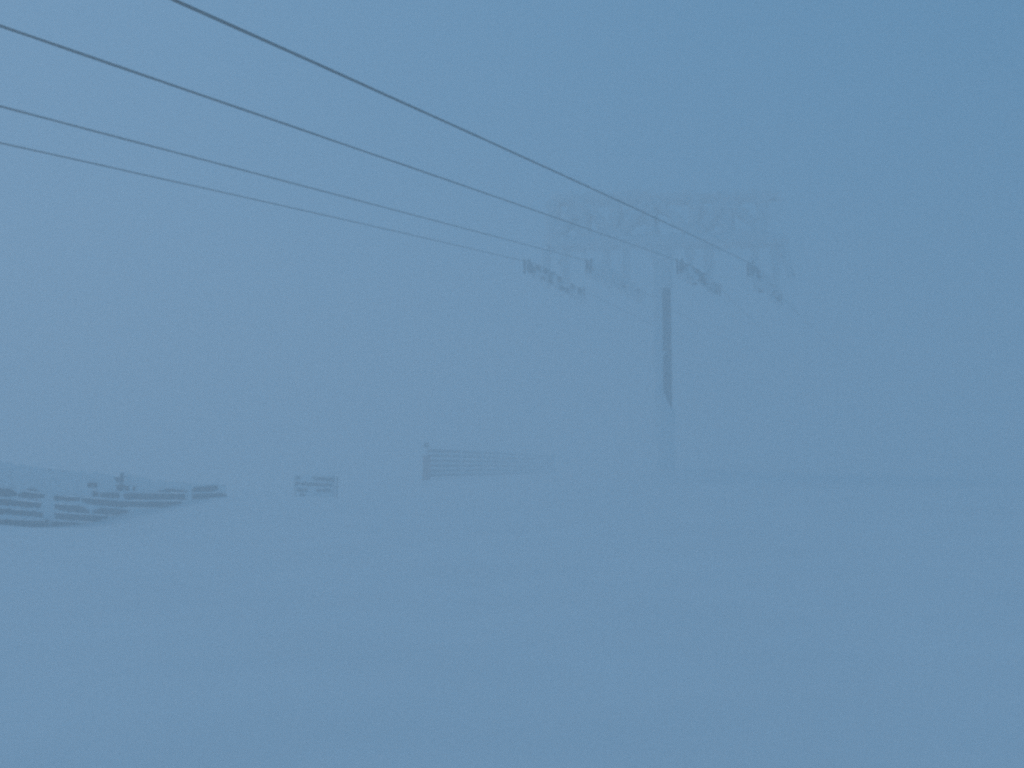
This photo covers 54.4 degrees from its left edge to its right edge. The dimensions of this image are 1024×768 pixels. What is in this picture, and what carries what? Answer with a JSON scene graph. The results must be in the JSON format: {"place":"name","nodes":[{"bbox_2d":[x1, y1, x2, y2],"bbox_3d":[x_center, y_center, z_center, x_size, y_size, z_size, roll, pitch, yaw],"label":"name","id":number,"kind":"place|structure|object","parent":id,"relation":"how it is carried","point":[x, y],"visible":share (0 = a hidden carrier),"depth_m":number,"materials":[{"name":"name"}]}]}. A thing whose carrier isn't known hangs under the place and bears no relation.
{"place":"outdoors","nodes":[
{"label":"outdoors","id":0,"kind":"place"},
{"bbox_2d":[0,459,1023,767],"bbox_3d":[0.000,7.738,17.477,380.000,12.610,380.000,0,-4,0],"label":"snow ground","id":1,"kind":"structure","parent":0,"point":[848,613],"depth_m":10.41,"materials":[{"name":"white snow"}]},
{"bbox_2d":[0,461,226,526],"bbox_3d":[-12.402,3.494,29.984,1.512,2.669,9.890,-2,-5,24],"label":"snow fence","id":2,"kind":"object","parent":1,"relation":"on","point":[52,486],"visible":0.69,"depth_m":29.86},
{"bbox_2d":[294,473,337,497],"bbox_3d":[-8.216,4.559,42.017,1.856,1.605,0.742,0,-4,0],"label":"snow fence","id":3,"kind":"object","parent":1,"relation":"on","point":[301,480],"visible":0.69,"depth_m":41.98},
{"bbox_2d":[422,442,555,479],"bbox_3d":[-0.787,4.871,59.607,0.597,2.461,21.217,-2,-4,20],"label":"snow fence","id":4,"kind":"object","parent":1,"relation":"on","point":[505,462],"visible":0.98,"depth_m":57.56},
{"bbox_2d":[523,187,795,469],"bbox_3d":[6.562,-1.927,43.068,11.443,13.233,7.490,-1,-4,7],"label":"lift tower","id":5,"kind":"structure","parent":1,"relation":"on","point":[724,210],"depth_m":43.10,"materials":[{"name":"metal"}]},
{"bbox_2d":[0,142,790,360],"bbox_3d":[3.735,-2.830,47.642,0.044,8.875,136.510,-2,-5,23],"label":"haul rope","id":6,"kind":"object","parent":5,"relation":"attached to","point":[296,209],"visible":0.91,"depth_m":24.70,"materials":[{"name":"metal"}]},
{"bbox_2d":[0,105,797,362],"bbox_3d":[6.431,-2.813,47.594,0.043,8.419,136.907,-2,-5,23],"label":"haul rope","id":7,"kind":"object","parent":5,"relation":"attached to","point":[65,123],"visible":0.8,"depth_m":20.53,"materials":[{"name":"metal"}]},
{"bbox_2d":[0,24,843,381],"bbox_3d":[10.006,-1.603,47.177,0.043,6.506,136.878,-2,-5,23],"label":"haul rope","id":8,"kind":"object","parent":5,"relation":"attached to","point":[318,136],"visible":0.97,"depth_m":15.60,"materials":[{"name":"metal"}]},
{"bbox_2d":[171,0,873,359],"bbox_3d":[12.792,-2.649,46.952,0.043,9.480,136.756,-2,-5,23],"label":"haul rope","id":9,"kind":"object","parent":5,"relation":"attached to","point":[419,110],"visible":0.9,"depth_m":13.75,"materials":[{"name":"metal"}]},
{"bbox_2d":[0,0,1023,500],"label":"sky","id":10,"kind":"structure","parent":0,"point":[155,329],"materials":[{"name":"blue"}]}
]}

